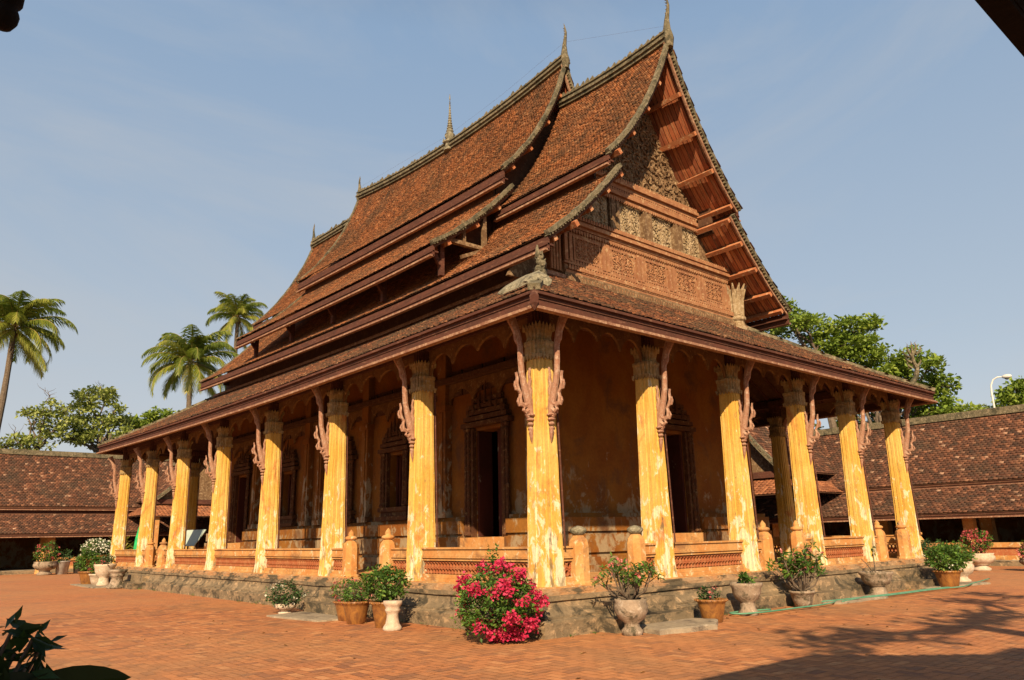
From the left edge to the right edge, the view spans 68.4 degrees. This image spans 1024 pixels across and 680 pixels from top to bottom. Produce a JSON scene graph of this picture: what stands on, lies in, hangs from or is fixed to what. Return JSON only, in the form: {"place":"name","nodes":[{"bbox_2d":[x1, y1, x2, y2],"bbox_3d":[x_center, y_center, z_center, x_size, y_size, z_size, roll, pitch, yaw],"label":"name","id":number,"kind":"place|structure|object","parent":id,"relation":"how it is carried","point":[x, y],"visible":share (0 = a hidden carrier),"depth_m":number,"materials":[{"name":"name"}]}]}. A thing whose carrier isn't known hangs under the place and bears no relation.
{"place":"outdoors","nodes":[
{"label":"outdoors","id":0,"kind":"place"},
{"bbox_2d":[0,566,1023,679],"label":"courtyard paving","id":1,"kind":"structure","parent":0,"point":[33,594],"depth_m":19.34,"materials":[{"name":"brick"}]},
{"bbox_2d":[34,548,45,573],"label":"gate post","id":2,"kind":"object","parent":1,"relation":"on","point":[36,571],"visible":0.27,"depth_m":46.07,"materials":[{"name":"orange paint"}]},
{"bbox_2d":[32,540,60,574],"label":"potted plant","id":3,"kind":"object","parent":1,"relation":"on","point":[45,567],"visible":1,"depth_m":43.41,"materials":[{"name":"green plant"}]},
{"bbox_2d":[54,549,73,574],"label":"potted plant","id":4,"kind":"object","parent":1,"relation":"on","point":[62,567],"visible":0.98,"depth_m":44.03,"materials":[{"name":"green plant"}]},
{"bbox_2d":[0,605,130,679],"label":"foreground plant","id":5,"kind":"object","parent":1,"relation":"on","point":[38,643],"visible":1,"depth_m":1.73,"materials":[{"name":"green plant"}]},
{"bbox_2d":[73,559,83,573],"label":"potted plant","id":6,"kind":"object","parent":1,"relation":"on","point":[75,571],"visible":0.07,"depth_m":44.72,"materials":[{"name":"green plant"}]},
{"bbox_2d":[70,584,107,587],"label":"concrete slab","id":7,"kind":"structure","parent":1,"relation":"on","point":[89,586],"depth_m":29.77,"materials":[{"name":"grey concrete"}]},
{"bbox_2d":[73,548,101,583],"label":"potted plant","id":8,"kind":"object","parent":7,"relation":"on","point":[85,573],"visible":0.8,"depth_m":31.29,"materials":[{"name":"green plant"}]},
{"bbox_2d":[87,561,99,584],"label":"potted plant","id":9,"kind":"object","parent":7,"relation":"on","point":[94,578],"visible":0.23,"depth_m":30.55,"materials":[{"name":"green plant"}]},
{"bbox_2d":[94,551,117,585],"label":"potted plant","id":10,"kind":"object","parent":7,"relation":"on","point":[103,567],"visible":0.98,"depth_m":29.89,"materials":[{"name":"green plant"}]},
{"bbox_2d":[80,537,110,570],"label":"potted plant","id":11,"kind":"object","parent":1,"relation":"on","point":[99,546],"visible":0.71,"depth_m":34.47,"materials":[{"name":"white plant"}]},
{"bbox_2d":[106,569,127,588],"bbox_3d":[-14.900,9.010,28.421,0.680,0.680,0.680,11,-19,-39],"label":"stool","id":12,"kind":"object","parent":1,"relation":"on","point":[116,576],"visible":0.98,"depth_m":28.22,"materials":[{"name":"stone"}]},
{"bbox_2d":[109,535,133,551],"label":"potted plant","id":13,"kind":"object","parent":1,"relation":"on","point":[129,545],"visible":0.11,"depth_m":42.69,"materials":[{"name":"plant"}]},
{"bbox_2d":[128,460,212,556],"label":"gate pavilion","id":14,"kind":"structure","parent":1,"relation":"on","point":[165,500],"depth_m":50.38,"materials":[{"name":"tile"}]},
{"bbox_2d":[265,578,308,613],"bbox_3d":[-5.070,5.757,16.945,0.938,0.751,0.915,11,-19,-39],"label":"potted plant","id":15,"kind":"object","parent":1,"relation":"on","point":[284,604],"visible":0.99,"depth_m":16.81,"materials":[{"name":"green plant"}]},
{"bbox_2d":[266,611,337,621],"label":"concrete slab","id":16,"kind":"structure","parent":1,"relation":"on","point":[310,616],"depth_m":15.70,"materials":[{"name":"grey concrete"}]},
{"bbox_2d":[329,576,364,620],"bbox_3d":[-3.328,5.213,15.236,0.752,0.863,0.757,11,-19,-39],"label":"potted plant","id":17,"kind":"object","parent":1,"relation":"on","point":[339,606],"visible":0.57,"depth_m":15.07,"materials":[{"name":"green plant"}]},
{"bbox_2d":[340,580,371,624],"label":"potted plant","id":18,"kind":"object","parent":1,"relation":"on","point":[355,610],"visible":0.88,"depth_m":14.41,"materials":[{"name":"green plant"}]},
{"bbox_2d":[357,562,412,627],"bbox_3d":[-2.352,4.699,13.931,1.002,1.157,0.959,11,-19,-39],"label":"potted plant","id":19,"kind":"object","parent":1,"relation":"on","point":[384,574],"visible":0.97,"depth_m":13.79,"materials":[{"name":"green plant"}]},
{"bbox_2d":[383,600,401,631],"bbox_3d":[-2.117,4.883,13.356,0.340,0.500,0.340,11,-19,-39],"label":"stool","id":20,"kind":"object","parent":1,"relation":"on","point":[392,611],"visible":1,"depth_m":13.26,"materials":[{"name":"stone"}]},
{"bbox_2d":[449,543,549,643],"bbox_3d":[-0.221,3.930,11.700,1.430,1.517,1.756,11,-19,-39],"label":"potted plant","id":21,"kind":"object","parent":1,"relation":"on","point":[500,624],"visible":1,"depth_m":11.39,"materials":[{"name":"pink plant"}]},
{"bbox_2d":[96,0,938,639],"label":"temple","id":22,"kind":"structure","parent":1,"relation":"on","point":[532,320],"depth_m":21.12,"materials":[{"name":"orange ceramic"}]},
{"bbox_2d":[133,528,138,549],"bbox_3d":[-16.335,8.967,32.892,0.314,1.642,0.314,-9,-16,26],"label":"folded parasol","id":23,"kind":"object","parent":22,"relation":"on","point":[135,544],"visible":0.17,"depth_m":32.81,"materials":[{"name":"green fabric"}]},
{"bbox_2d":[186,529,205,548],"bbox_3d":[-12.476,8.057,29.189,1.254,1.369,0.474,-11,-18,34],"label":"notice board","id":24,"kind":"object","parent":22,"relation":"on","point":[193,537],"visible":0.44,"depth_m":29.17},
{"bbox_2d":[140,587,909,636],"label":"weeds","id":25,"kind":"object","parent":1,"relation":"on","point":[466,627],"visible":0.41,"depth_m":14.58,"materials":[{"name":"green plant"}]},
{"bbox_2d":[109,594,1011,679],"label":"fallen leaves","id":26,"kind":"object","parent":1,"relation":"on","point":[586,652],"visible":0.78,"depth_m":12.15,"materials":[{"name":"brown plant"}]},
{"bbox_2d":[591,552,665,635],"bbox_3d":[1.939,4.067,12.143,1.243,1.294,1.081,11,-19,-39],"label":"potted plant","id":27,"kind":"object","parent":1,"relation":"on","point":[631,612],"visible":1,"depth_m":11.99,"materials":[{"name":"green plant"}]},
{"bbox_2d":[640,618,717,634],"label":"concrete slab","id":28,"kind":"structure","parent":1,"relation":"on","point":[688,625],"depth_m":12.36,"materials":[{"name":"grey concrete"}]},
{"bbox_2d":[694,585,727,622],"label":"potted plant","id":29,"kind":"object","parent":1,"relation":"on","point":[712,606],"visible":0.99,"depth_m":13.39,"materials":[{"name":"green plant"}]},
{"bbox_2d":[729,571,762,615],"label":"potted plant","id":30,"kind":"object","parent":1,"relation":"on","point":[746,590],"visible":0.99,"depth_m":14.42,"materials":[{"name":"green plant"}]},
{"bbox_2d":[749,426,842,495],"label":"gate pavilion","id":31,"kind":"structure","parent":1,"relation":"on","point":[762,460],"depth_m":36.87,"materials":[{"name":"tile"}]},
{"bbox_2d":[766,541,827,607],"bbox_3d":[6.034,4.908,15.885,1.205,1.391,0.956,6,-16,-25],"label":"potted plant","id":32,"kind":"object","parent":1,"relation":"on","point":[802,595],"visible":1,"depth_m":15.78,"materials":[{"name":"green plant"}]},
{"bbox_2d":[822,594,887,603],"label":"concrete slab","id":33,"kind":"structure","parent":1,"relation":"on","point":[861,599],"depth_m":16.74,"materials":[{"name":"grey concrete"}]},
{"bbox_2d":[729,578,989,614],"bbox_3d":[9.363,6.102,18.201,13.084,0.034,0.722,10,-19,-38],"label":"garden hose","id":34,"kind":"object","parent":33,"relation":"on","point":[834,601],"visible":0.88,"depth_m":16.74,"materials":[{"name":"green rubber"}]},
{"bbox_2d":[858,546,893,594],"bbox_3d":[8.764,5.568,18.177,0.778,1.160,0.778,11,-19,-39],"label":"potted plant","id":35,"kind":"object","parent":1,"relation":"on","point":[877,582],"visible":0.97,"depth_m":17.92,"materials":[{"name":"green plant"}]},
{"bbox_2d":[920,538,947,559],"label":"potted plant","id":36,"kind":"object","parent":1,"relation":"on","point":[924,546],"visible":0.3,"depth_m":28.44,"materials":[{"name":"green plant"}]},
{"bbox_2d":[923,542,970,588],"bbox_3d":[11.550,5.964,20.011,1.230,1.206,1.190,11,-19,-39],"label":"potted plant","id":37,"kind":"object","parent":1,"relation":"on","point":[947,572],"visible":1,"depth_m":19.82,"materials":[{"name":"green plant"}]},
{"bbox_2d":[923,581,990,588],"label":"concrete slab","id":38,"kind":"structure","parent":1,"relation":"on","point":[974,584],"depth_m":20.79,"materials":[{"name":"grey concrete"}]},
{"bbox_2d":[943,540,977,581],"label":"potted plant","id":39,"kind":"object","parent":38,"relation":"on","point":[969,569],"visible":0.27,"depth_m":21.59,"materials":[{"name":"green plant"}]},
{"bbox_2d":[960,528,995,570],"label":"potted plant","id":40,"kind":"object","parent":1,"relation":"on","point":[983,561],"visible":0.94,"depth_m":27.60,"materials":[{"name":"pink plant"}]},
{"bbox_2d":[975,0,1023,56],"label":"cloister gallery","id":41,"kind":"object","parent":1,"relation":"on","point":[1006,17],"visible":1,"depth_m":3.52,"materials":[{"name":"ceramic"}]},
{"bbox_2d":[0,0,24,31],"bbox_3d":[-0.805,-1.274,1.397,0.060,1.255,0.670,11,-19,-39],"label":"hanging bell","id":42,"kind":"object","parent":41,"relation":"hanging from","point":[9,15],"visible":1,"depth_m":1.46,"materials":[{"name":"black metal"}]},
{"bbox_2d":[1016,540,1023,564],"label":"potted plant","id":43,"kind":"object","parent":1,"relation":"on","point":[1020,553],"visible":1,"depth_m":26.92,"materials":[{"name":"pink plant"}]},
{"bbox_2d":[0,0,1023,452],"label":"sky","id":44,"kind":"structure","parent":0,"point":[158,158],"materials":[{"name":"blue"}]},
{"label":"ground","id":45,"kind":"structure","parent":0,"visible":0},
{"bbox_2d":[0,290,77,429],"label":"coconut palm","id":46,"kind":"object","parent":45,"relation":"on","point":[21,312],"visible":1,"depth_m":57.74,"materials":[{"name":"green plant"}]},
{"bbox_2d":[0,388,82,450],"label":"broadleaf tree","id":47,"kind":"object","parent":45,"relation":"on","point":[27,441],"visible":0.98,"depth_m":57.79,"materials":[{"name":"green plant"}]},
{"bbox_2d":[50,381,134,452],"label":"broadleaf tree","id":48,"kind":"object","parent":45,"relation":"on","point":[84,432],"visible":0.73,"depth_m":61.37,"materials":[{"name":"green plant"}]},
{"bbox_2d":[0,448,209,574],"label":"cloister gallery","id":49,"kind":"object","parent":45,"relation":"on","point":[63,500],"visible":0.26,"depth_m":50.20,"materials":[{"name":"tile"}]},
{"bbox_2d":[123,406,179,429],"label":"broadleaf tree","id":50,"kind":"object","parent":45,"relation":"on","point":[149,416],"visible":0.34,"depth_m":70.29,"materials":[{"name":"green plant"}]},
{"bbox_2d":[141,324,238,407],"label":"coconut palm","id":51,"kind":"object","parent":45,"relation":"on","point":[198,349],"visible":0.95,"depth_m":65.12,"materials":[{"name":"green plant"}]},
{"bbox_2d":[204,291,268,357],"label":"coconut palm","id":52,"kind":"object","parent":45,"relation":"on","point":[232,312],"visible":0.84,"depth_m":81.45,"materials":[{"name":"green plant"}]},
{"bbox_2d":[762,295,887,427],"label":"broadleaf tree","id":53,"kind":"object","parent":45,"relation":"on","point":[803,321],"visible":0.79,"depth_m":49.20,"materials":[{"name":"green plant"}]},
{"bbox_2d":[814,340,962,429],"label":"broadleaf tree","id":54,"kind":"object","parent":45,"relation":"on","point":[935,379],"visible":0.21,"depth_m":45.84,"materials":[{"name":"green plant"}]},
{"bbox_2d":[755,404,1023,565],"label":"cloister gallery","id":55,"kind":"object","parent":45,"relation":"on","point":[966,468],"visible":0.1,"depth_m":35.18,"materials":[{"name":"tile"}]},
{"bbox_2d":[817,327,1001,423],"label":"broadleaf tree","id":56,"kind":"object","parent":45,"relation":"on","point":[876,356],"visible":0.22,"depth_m":47.57,"materials":[{"name":"green plant"}]},
{"bbox_2d":[960,403,992,410],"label":"broadleaf tree","id":57,"kind":"object","parent":45,"relation":"on","point":[983,405],"visible":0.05,"depth_m":50.73,"materials":[{"name":"green plant"}]},
{"bbox_2d":[990,374,1011,407],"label":"street lamp","id":58,"kind":"object","parent":45,"relation":"on","point":[1006,376],"visible":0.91,"depth_m":44.11,"materials":[{"name":"white metal"}]},
{"bbox_2d":[990,376,1023,406],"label":"broadleaf tree","id":59,"kind":"object","parent":45,"relation":"on","point":[1012,393],"visible":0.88,"depth_m":48.51,"materials":[{"name":"green plant"}]}
]}

